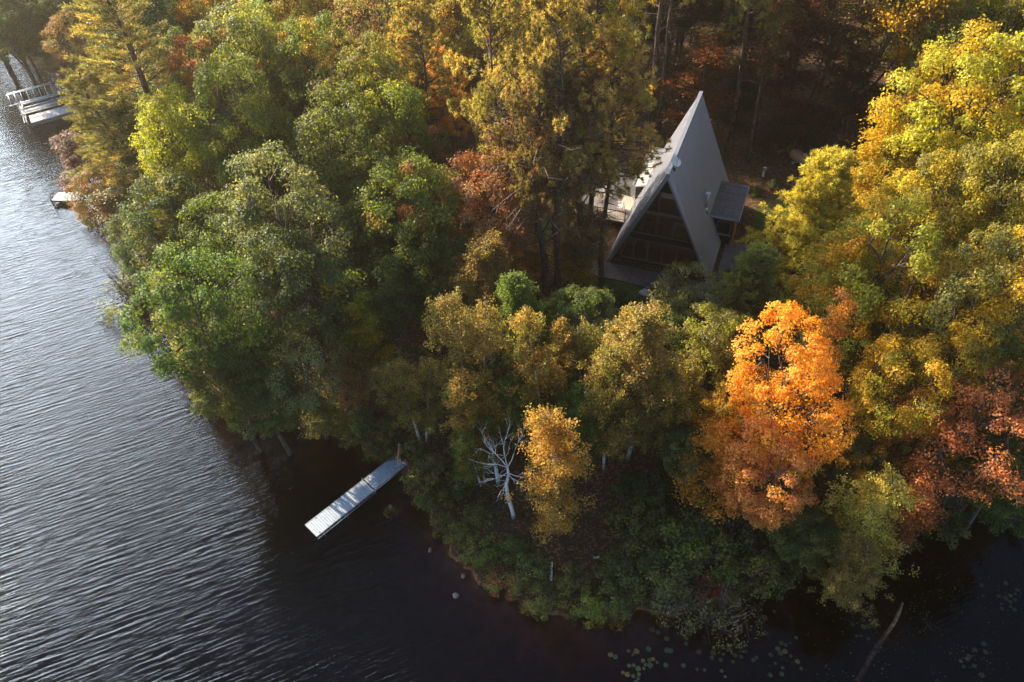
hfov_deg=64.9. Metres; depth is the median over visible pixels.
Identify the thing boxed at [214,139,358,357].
oak tree
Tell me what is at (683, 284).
oak tree
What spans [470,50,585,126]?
tree
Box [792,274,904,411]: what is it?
broadleaf tree
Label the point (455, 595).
boulder
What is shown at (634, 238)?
patio door
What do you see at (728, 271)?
shrub
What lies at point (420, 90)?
broadleaf tree
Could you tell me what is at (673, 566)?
shrub
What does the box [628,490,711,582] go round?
shrub
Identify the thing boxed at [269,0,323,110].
red pine tree
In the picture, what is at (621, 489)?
shrub
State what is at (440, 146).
broadleaf tree
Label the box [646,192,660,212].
window
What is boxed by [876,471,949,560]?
maple tree
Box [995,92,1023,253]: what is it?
oak tree
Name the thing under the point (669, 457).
broadleaf tree
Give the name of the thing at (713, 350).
broadleaf tree
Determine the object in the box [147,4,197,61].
broadleaf tree
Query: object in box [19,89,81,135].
dock
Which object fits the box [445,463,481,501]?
shrub
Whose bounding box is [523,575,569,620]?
shrub
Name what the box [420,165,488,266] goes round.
birch tree
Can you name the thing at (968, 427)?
maple tree
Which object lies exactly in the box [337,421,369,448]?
shrub
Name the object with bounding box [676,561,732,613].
shrub
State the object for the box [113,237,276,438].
oak tree
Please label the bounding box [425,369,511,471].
birch tree
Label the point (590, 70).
red pine tree
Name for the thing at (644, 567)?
shrub
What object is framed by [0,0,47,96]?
broadleaf tree
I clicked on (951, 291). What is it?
oak tree
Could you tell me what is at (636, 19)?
maple tree
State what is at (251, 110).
oak tree
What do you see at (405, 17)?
broadleaf tree
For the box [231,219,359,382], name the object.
broadleaf tree
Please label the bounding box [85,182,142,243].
maple tree
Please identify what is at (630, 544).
shrub
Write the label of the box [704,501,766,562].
shrub
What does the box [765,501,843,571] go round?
broadleaf tree
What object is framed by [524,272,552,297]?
shrub
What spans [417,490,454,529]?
shrub
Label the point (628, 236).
window
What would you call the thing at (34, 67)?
broadleaf tree
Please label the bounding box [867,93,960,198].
broadleaf tree
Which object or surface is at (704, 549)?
shrub
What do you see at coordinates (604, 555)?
shrub
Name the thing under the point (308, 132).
oak tree
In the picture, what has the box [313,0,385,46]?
oak tree
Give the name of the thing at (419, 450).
shrub
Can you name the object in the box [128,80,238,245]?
broadleaf tree
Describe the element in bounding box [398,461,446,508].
shrub
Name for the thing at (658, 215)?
window
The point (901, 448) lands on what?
broadleaf tree
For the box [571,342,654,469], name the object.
birch tree
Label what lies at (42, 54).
broadleaf tree
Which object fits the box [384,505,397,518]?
grass tuft
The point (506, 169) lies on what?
oak tree
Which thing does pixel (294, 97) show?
broadleaf tree
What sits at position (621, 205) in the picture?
deck chair
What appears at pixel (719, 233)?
annex window
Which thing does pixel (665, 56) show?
red pine tree
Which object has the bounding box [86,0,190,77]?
broadleaf tree
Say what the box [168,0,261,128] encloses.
broadleaf tree
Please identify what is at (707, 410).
broadleaf tree
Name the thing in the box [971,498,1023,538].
shrub
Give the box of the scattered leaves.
[606,182,751,297]
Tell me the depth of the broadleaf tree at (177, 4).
77.95 m
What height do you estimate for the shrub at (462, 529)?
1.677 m
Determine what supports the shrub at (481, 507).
on the ground at (150, 530)
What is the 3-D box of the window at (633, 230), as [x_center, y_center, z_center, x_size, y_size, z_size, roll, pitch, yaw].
[9.708,-9.147,61.942,0.924,2.010,0.070,14,48,16]
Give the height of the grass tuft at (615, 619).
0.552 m
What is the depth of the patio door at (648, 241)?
63.58 m
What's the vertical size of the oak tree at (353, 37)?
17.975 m
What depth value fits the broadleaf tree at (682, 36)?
74.59 m
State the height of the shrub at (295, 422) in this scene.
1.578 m
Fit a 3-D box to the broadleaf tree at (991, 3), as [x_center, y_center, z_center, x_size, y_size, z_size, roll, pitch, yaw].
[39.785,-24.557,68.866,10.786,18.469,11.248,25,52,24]
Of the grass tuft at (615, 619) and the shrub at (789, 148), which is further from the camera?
the shrub at (789, 148)
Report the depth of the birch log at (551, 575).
47.79 m
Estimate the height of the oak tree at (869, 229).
16.418 m
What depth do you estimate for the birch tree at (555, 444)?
44.27 m
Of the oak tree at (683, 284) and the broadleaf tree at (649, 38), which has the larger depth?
the broadleaf tree at (649, 38)
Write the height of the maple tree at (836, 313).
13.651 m
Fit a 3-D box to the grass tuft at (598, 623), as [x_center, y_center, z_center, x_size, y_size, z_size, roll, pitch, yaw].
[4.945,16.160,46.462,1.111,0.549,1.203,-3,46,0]
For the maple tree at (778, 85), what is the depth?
69.00 m
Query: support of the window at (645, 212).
in the frame cabin
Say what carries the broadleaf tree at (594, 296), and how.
on the ground at (150, 530)
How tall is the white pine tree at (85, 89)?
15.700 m
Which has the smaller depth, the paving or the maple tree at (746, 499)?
the maple tree at (746, 499)
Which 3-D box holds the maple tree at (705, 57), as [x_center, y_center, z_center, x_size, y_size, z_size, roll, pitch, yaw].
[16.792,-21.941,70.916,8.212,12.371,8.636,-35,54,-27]
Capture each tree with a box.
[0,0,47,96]
[0,8,11,73]
[0,11,41,77]
[2,0,83,47]
[16,11,68,74]
[39,9,111,71]
[42,35,88,80]
[44,129,128,188]
[55,0,216,197]
[56,63,156,208]
[61,165,143,235]
[74,0,144,91]
[76,92,130,171]
[85,34,134,110]
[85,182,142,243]
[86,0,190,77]
[97,89,186,183]
[103,207,170,282]
[113,163,221,302]
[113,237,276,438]
[121,47,176,110]
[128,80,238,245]
[133,26,221,192]
[140,157,179,217]
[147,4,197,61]
[148,0,212,24]
[148,272,195,363]
[151,179,236,304]
[162,28,277,175]
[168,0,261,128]
[173,43,301,214]
[174,189,291,326]
[177,318,267,455]
[188,0,308,195]
[214,0,307,160]
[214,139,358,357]
[218,340,304,456]
[230,0,330,106]
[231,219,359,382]
[259,317,350,441]
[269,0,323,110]
[269,1,357,140]
[280,76,397,286]
[287,0,372,72]
[292,385,357,440]
[298,38,354,179]
[306,17,420,160]
[307,268,398,375]
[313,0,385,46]
[320,336,381,416]
[324,0,410,161]
[334,168,407,326]
[343,288,405,402]
[344,250,428,372]
[346,49,433,138]
[349,79,435,198]
[351,143,464,320]
[361,0,460,86]
[366,342,451,442]
[376,213,470,347]
[377,0,467,155]
[383,45,440,104]
[390,124,460,214]
[407,0,494,99]
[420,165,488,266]
[420,285,513,397]
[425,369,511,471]
[426,45,471,154]
[428,227,538,365]
[432,144,548,299]
[442,0,538,222]
[443,421,512,489]
[462,59,614,307]
[464,65,540,176]
[468,93,580,267]
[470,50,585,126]
[480,0,594,126]
[481,372,550,449]
[487,269,559,383]
[494,0,622,289]
[497,245,541,288]
[500,52,669,285]
[501,403,597,549]
[503,305,589,417]
[514,59,596,291]
[531,0,657,255]
[539,289,580,358]
[540,375,610,473]
[546,122,622,232]
[546,240,599,286]
[548,279,619,378]
[552,309,623,398]
[558,17,672,283]
[559,201,615,287]
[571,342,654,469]
[580,0,603,52]
[580,298,705,459]
[601,0,677,53]
[607,0,662,137]
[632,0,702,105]
[632,357,725,465]
[634,0,696,129]
[646,258,736,369]
[647,0,725,89]
[648,20,751,133]
[652,0,695,129]
[654,295,697,367]
[655,418,714,495]
[663,0,711,70]
[669,0,743,96]
[669,416,746,528]
[672,297,760,409]
[685,381,760,474]
[700,415,821,534]
[706,0,804,84]
[709,239,794,359]
[713,81,761,146]
[718,0,793,151]
[720,298,860,489]
[721,0,816,145]
[726,0,771,80]
[734,144,882,311]
[743,0,839,114]
[747,0,813,162]
[758,98,834,149]
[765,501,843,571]
[775,226,891,374]
[776,3,810,106]
[790,0,851,62]
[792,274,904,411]
[799,0,879,84]
[799,0,910,145]
[799,285,861,416]
[800,0,848,130]
[805,524,904,625]
[807,49,887,137]
[808,462,930,577]
[814,0,858,113]
[817,427,902,505]
[819,190,951,391]
[828,0,963,146]
[842,330,956,468]
[844,110,915,221]
[862,0,972,127]
[866,14,1023,242]
[866,147,1005,311]
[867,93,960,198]
[876,4,913,66]
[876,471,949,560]
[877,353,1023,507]
[878,241,1021,396]
[881,413,979,489]
[895,318,1008,454]
[900,0,987,165]
[901,0,1016,53]
[927,0,1023,82]
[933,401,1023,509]
[938,34,1023,222]
[941,127,1023,324]
[942,430,1023,533]
[945,220,1023,387]
[949,61,1013,200]
[978,0,1023,100]
[992,343,1023,449]
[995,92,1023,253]
[1004,243,1023,349]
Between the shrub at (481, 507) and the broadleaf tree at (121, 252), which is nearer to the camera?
the shrub at (481, 507)
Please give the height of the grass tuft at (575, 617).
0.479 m
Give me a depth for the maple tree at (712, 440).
45.96 m
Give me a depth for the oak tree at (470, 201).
54.16 m
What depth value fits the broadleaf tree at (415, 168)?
52.17 m
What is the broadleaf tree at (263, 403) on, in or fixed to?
on the ground at (150, 530)
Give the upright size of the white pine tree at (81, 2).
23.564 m
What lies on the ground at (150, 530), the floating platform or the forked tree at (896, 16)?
the forked tree at (896, 16)
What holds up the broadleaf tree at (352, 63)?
on the ground at (150, 530)
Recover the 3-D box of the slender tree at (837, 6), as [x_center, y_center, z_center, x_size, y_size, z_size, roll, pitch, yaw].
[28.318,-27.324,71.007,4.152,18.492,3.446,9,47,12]
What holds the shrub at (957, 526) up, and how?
on the ground at (150, 530)
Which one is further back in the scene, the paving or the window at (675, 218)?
the paving
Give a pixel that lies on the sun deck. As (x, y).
(621, 215)
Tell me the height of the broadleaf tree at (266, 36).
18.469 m
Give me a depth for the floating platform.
88.41 m
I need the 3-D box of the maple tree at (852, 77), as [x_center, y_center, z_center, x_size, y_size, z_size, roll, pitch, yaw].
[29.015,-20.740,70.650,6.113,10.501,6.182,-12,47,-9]
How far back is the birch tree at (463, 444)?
48.72 m
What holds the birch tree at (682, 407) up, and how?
on the ground at (150, 530)
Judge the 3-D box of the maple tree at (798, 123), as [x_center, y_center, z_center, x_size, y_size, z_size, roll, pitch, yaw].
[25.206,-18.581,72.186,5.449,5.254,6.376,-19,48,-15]
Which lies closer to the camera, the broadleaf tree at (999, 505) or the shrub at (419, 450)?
the broadleaf tree at (999, 505)
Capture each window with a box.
[620,236,634,258]
[632,213,644,232]
[640,212,657,235]
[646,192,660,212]
[655,215,674,238]
[658,192,676,216]
[672,218,685,241]
[716,220,731,236]
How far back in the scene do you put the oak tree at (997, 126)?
52.82 m
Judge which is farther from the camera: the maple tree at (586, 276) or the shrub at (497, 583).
the maple tree at (586, 276)
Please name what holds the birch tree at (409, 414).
on the ground at (150, 530)
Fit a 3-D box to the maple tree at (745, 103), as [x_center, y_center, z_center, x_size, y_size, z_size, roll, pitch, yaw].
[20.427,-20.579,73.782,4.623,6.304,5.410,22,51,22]
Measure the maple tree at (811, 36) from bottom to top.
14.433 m
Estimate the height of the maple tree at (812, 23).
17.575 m
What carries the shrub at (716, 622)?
on the ground at (150, 530)
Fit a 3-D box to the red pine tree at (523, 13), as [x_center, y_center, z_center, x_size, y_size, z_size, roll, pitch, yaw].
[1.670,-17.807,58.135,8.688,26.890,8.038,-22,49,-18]
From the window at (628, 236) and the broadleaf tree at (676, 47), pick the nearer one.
the window at (628, 236)
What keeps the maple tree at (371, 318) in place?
on the ground at (150, 530)
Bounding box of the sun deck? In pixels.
[571,164,635,223]
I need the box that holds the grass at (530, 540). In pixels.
[282,360,899,627]
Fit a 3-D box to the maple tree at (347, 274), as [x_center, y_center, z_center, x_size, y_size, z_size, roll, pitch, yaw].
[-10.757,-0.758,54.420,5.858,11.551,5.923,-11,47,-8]
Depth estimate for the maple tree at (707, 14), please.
72.07 m
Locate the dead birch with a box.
[469,420,532,519]
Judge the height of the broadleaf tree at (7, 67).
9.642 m
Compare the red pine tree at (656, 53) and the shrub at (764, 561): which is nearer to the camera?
the shrub at (764, 561)
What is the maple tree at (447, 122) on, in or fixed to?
on the ground at (150, 530)
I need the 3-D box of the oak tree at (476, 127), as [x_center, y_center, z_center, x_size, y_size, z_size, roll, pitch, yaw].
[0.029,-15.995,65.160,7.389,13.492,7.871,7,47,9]
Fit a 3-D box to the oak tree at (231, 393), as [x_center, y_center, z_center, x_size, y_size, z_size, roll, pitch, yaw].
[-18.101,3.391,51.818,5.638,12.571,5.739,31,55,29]
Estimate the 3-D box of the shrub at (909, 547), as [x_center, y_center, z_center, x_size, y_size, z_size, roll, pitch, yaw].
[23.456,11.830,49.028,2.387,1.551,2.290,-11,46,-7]
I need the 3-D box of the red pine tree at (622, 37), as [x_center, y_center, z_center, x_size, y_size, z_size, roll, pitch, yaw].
[6.747,-11.977,55.828,8.051,21.512,7.448,18,50,19]
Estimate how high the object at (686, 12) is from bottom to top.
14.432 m
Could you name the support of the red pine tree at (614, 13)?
on the ground at (150, 530)
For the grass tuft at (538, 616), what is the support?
on the ground at (150, 530)
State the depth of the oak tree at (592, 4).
82.07 m
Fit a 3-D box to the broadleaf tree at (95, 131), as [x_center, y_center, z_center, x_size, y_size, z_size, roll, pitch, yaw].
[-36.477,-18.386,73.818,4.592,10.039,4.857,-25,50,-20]
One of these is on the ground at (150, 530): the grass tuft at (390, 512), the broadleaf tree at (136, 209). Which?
the broadleaf tree at (136, 209)
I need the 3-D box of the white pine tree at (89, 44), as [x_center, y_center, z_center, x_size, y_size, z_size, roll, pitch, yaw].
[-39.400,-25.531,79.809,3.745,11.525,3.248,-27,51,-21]
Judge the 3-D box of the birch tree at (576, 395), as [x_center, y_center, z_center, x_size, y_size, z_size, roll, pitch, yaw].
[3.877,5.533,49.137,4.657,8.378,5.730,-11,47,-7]
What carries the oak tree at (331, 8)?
on the ground at (150, 530)
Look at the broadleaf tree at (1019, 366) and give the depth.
47.64 m
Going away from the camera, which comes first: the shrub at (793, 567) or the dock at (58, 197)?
the shrub at (793, 567)
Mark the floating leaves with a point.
(931, 616)
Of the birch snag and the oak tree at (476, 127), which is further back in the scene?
the oak tree at (476, 127)
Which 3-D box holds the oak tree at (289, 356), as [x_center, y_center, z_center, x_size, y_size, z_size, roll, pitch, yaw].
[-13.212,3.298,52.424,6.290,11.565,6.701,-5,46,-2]
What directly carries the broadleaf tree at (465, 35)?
on the ground at (150, 530)
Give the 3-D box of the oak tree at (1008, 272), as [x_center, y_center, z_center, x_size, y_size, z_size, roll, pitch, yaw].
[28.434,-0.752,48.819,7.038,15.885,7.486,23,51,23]
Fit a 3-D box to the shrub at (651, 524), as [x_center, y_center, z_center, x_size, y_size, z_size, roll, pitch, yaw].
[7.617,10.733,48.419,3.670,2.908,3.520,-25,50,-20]
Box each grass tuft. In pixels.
[343,438,356,450]
[361,450,377,463]
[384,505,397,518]
[517,596,534,617]
[534,612,547,621]
[565,610,579,620]
[590,616,605,628]
[609,616,624,632]
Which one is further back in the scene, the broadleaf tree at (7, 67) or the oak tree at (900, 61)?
the broadleaf tree at (7, 67)
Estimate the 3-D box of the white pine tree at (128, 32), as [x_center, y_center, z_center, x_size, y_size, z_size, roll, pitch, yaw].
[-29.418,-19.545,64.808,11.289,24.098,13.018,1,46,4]
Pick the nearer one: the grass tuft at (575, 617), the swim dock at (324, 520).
the grass tuft at (575, 617)
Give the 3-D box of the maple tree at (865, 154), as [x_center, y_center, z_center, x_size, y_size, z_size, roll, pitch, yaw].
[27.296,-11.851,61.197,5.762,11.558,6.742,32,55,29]
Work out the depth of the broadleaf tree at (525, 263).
60.62 m
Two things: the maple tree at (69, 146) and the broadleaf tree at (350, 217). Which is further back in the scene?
the maple tree at (69, 146)
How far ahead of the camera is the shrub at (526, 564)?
47.40 m
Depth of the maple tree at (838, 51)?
75.71 m
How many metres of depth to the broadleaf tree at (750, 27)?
78.03 m
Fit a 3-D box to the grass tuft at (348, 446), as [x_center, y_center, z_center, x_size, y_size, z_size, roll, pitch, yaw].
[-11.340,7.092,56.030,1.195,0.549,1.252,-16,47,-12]
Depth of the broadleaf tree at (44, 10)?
84.59 m
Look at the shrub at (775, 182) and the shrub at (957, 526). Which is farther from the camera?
the shrub at (775, 182)
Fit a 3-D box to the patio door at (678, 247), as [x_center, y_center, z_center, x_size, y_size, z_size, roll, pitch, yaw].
[13.342,-6.457,62.821,1.120,2.150,0.070,14,48,16]
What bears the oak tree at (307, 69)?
on the ground at (150, 530)
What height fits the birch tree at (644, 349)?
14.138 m
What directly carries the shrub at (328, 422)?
on the ground at (150, 530)
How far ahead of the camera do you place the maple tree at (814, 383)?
42.68 m
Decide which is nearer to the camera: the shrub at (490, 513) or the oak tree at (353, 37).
the shrub at (490, 513)
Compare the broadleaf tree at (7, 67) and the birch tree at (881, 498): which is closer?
the birch tree at (881, 498)
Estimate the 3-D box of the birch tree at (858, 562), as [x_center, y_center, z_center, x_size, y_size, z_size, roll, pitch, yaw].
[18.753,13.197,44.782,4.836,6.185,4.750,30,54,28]
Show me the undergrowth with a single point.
(514, 567)
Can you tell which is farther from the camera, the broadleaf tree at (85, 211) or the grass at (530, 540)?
the broadleaf tree at (85, 211)
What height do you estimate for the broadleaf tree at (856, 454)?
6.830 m
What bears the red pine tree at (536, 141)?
on the ground at (150, 530)
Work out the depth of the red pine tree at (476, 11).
51.94 m
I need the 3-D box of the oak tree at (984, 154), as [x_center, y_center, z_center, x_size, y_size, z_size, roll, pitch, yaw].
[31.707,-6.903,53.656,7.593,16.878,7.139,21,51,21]
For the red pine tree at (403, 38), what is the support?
on the ground at (150, 530)
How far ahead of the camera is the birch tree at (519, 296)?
48.16 m
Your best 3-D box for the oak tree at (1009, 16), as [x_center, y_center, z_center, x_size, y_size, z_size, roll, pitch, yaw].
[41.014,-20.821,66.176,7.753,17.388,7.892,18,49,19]
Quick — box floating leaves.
[747,525,1021,681]
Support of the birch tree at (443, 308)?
on the ground at (150, 530)
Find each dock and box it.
[6,79,68,133]
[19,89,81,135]
[48,191,79,215]
[305,456,406,538]
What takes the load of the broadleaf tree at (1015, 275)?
on the ground at (150, 530)
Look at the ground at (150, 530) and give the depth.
52.08 m
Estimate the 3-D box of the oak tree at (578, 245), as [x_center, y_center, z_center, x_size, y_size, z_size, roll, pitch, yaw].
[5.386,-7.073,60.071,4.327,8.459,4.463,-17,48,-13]
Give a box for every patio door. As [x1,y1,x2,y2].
[632,238,648,260]
[646,241,662,263]
[660,243,677,266]
[675,246,691,269]
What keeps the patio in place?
on the ground at (150, 530)
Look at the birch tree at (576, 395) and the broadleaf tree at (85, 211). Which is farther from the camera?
the broadleaf tree at (85, 211)
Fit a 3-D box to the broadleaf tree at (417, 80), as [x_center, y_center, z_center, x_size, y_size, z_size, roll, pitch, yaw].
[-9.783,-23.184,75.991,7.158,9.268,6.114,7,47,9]
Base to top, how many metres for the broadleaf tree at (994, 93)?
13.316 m
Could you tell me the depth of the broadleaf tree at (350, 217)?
53.71 m
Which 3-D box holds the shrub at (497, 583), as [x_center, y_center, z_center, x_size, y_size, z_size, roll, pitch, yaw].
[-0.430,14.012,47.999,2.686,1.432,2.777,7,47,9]
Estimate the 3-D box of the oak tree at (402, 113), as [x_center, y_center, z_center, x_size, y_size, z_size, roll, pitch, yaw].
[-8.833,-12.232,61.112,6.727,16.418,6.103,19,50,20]
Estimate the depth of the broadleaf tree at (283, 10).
70.28 m
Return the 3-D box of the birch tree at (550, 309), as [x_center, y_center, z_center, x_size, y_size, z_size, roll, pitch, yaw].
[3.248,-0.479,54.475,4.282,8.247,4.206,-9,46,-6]
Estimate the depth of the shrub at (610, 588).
46.24 m
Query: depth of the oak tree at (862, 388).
44.57 m
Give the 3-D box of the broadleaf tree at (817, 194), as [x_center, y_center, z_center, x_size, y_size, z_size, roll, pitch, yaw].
[21.165,-7.192,56.617,9.687,13.902,9.546,3,46,6]
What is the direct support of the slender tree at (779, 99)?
on the ground at (150, 530)
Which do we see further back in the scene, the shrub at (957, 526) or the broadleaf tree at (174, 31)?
the broadleaf tree at (174, 31)
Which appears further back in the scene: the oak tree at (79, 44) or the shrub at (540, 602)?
the oak tree at (79, 44)
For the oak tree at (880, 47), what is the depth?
82.45 m
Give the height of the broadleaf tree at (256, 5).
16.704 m
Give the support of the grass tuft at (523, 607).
on the ground at (150, 530)
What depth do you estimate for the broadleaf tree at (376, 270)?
52.08 m
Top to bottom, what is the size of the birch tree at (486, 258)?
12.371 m
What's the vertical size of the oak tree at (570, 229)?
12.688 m
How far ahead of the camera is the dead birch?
47.32 m
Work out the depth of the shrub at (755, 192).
70.14 m
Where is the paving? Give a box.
[717,241,755,278]
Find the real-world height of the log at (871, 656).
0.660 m
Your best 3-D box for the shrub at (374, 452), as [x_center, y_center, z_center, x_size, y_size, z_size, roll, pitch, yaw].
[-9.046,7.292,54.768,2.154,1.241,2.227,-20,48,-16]
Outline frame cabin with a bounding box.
[606,91,749,279]
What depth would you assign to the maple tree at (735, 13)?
72.08 m
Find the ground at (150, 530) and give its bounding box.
[0,0,1023,681]
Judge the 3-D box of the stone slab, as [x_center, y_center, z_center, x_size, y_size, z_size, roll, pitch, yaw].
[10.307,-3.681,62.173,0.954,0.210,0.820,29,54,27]
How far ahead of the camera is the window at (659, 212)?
60.31 m
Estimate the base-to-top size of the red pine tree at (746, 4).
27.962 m
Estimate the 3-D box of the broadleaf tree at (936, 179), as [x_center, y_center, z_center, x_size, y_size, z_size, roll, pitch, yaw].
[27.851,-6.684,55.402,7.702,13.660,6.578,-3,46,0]
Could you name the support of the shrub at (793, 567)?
on the ground at (150, 530)
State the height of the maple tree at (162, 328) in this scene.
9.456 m
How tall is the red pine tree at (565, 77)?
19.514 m
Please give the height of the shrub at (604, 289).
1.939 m
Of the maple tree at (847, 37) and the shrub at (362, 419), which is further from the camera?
the maple tree at (847, 37)
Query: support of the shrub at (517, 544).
on the ground at (150, 530)
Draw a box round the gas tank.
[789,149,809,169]
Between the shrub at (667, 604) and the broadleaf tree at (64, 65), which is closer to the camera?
the shrub at (667, 604)
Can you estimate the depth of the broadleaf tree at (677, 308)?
49.25 m
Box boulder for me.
[453,592,458,598]
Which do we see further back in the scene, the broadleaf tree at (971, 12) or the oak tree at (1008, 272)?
the broadleaf tree at (971, 12)
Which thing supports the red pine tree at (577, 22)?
on the ground at (150, 530)
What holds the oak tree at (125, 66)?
on the ground at (150, 530)
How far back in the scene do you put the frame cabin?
63.14 m
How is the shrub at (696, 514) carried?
on the ground at (150, 530)
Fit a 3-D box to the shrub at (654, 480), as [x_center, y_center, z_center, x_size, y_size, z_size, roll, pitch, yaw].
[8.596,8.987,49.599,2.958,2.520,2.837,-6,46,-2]
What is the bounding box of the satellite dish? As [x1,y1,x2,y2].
[671,157,680,170]
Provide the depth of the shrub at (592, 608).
46.32 m
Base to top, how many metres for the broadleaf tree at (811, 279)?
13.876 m
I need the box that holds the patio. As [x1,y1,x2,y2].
[589,260,713,297]
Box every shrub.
[90,256,149,327]
[267,406,300,432]
[303,410,336,438]
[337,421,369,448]
[348,399,383,436]
[363,436,393,461]
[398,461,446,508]
[399,434,426,461]
[408,448,453,487]
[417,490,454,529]
[432,511,474,550]
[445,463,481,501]
[458,529,501,572]
[462,497,497,535]
[475,495,508,531]
[482,559,526,601]
[489,532,532,565]
[512,550,552,589]
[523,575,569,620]
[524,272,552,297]
[552,561,596,597]
[565,574,607,629]
[583,281,613,311]
[590,549,632,585]
[597,577,648,620]
[599,490,664,551]
[601,289,639,316]
[604,538,666,603]
[605,525,646,563]
[609,472,649,507]
[625,463,672,512]
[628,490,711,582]
[642,546,703,613]
[647,572,707,639]
[664,477,727,547]
[672,518,739,586]
[673,575,767,652]
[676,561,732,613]
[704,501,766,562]
[715,265,746,290]
[718,541,787,608]
[748,185,762,196]
[752,536,804,602]
[768,179,787,190]
[770,138,795,153]
[884,523,923,554]
[922,506,972,550]
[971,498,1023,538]
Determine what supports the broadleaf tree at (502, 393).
on the ground at (150, 530)
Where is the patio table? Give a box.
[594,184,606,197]
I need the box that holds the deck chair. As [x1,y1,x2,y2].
[616,198,625,210]
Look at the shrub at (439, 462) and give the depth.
52.49 m
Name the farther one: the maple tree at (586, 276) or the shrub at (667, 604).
the maple tree at (586, 276)
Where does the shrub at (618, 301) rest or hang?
on the ground at (150, 530)
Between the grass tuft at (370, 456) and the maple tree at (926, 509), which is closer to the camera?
the maple tree at (926, 509)
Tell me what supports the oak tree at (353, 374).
on the ground at (150, 530)
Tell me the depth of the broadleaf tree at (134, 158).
65.28 m
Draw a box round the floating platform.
[28,106,74,125]
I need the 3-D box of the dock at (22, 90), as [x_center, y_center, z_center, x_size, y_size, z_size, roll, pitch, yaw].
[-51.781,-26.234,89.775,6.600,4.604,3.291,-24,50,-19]
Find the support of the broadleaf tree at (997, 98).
on the ground at (150, 530)
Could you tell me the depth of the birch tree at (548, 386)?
46.68 m
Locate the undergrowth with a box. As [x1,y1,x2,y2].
[298,169,1017,617]
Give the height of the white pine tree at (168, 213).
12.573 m
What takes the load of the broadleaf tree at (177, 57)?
on the ground at (150, 530)
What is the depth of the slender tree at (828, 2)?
68.45 m
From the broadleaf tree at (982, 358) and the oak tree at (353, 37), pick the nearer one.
the broadleaf tree at (982, 358)
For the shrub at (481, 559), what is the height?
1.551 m
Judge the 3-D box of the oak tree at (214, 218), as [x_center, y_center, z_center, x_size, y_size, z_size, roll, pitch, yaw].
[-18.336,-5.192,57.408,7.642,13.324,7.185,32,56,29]
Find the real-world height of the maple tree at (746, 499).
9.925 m
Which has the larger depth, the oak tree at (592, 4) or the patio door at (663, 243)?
the oak tree at (592, 4)
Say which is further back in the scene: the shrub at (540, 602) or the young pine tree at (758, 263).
the young pine tree at (758, 263)
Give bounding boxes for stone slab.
[638,288,652,295]
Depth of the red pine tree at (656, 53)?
70.36 m
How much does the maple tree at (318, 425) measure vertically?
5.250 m
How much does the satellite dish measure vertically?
1.121 m
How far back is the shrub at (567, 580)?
47.12 m
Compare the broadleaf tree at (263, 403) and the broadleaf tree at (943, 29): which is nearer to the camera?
the broadleaf tree at (263, 403)
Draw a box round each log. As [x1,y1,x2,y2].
[550,562,552,580]
[853,602,903,681]
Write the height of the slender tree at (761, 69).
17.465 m
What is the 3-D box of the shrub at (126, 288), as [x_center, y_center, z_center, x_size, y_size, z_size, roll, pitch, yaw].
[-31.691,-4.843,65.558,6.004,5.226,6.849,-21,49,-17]
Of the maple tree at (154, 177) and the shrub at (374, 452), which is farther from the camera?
the maple tree at (154, 177)

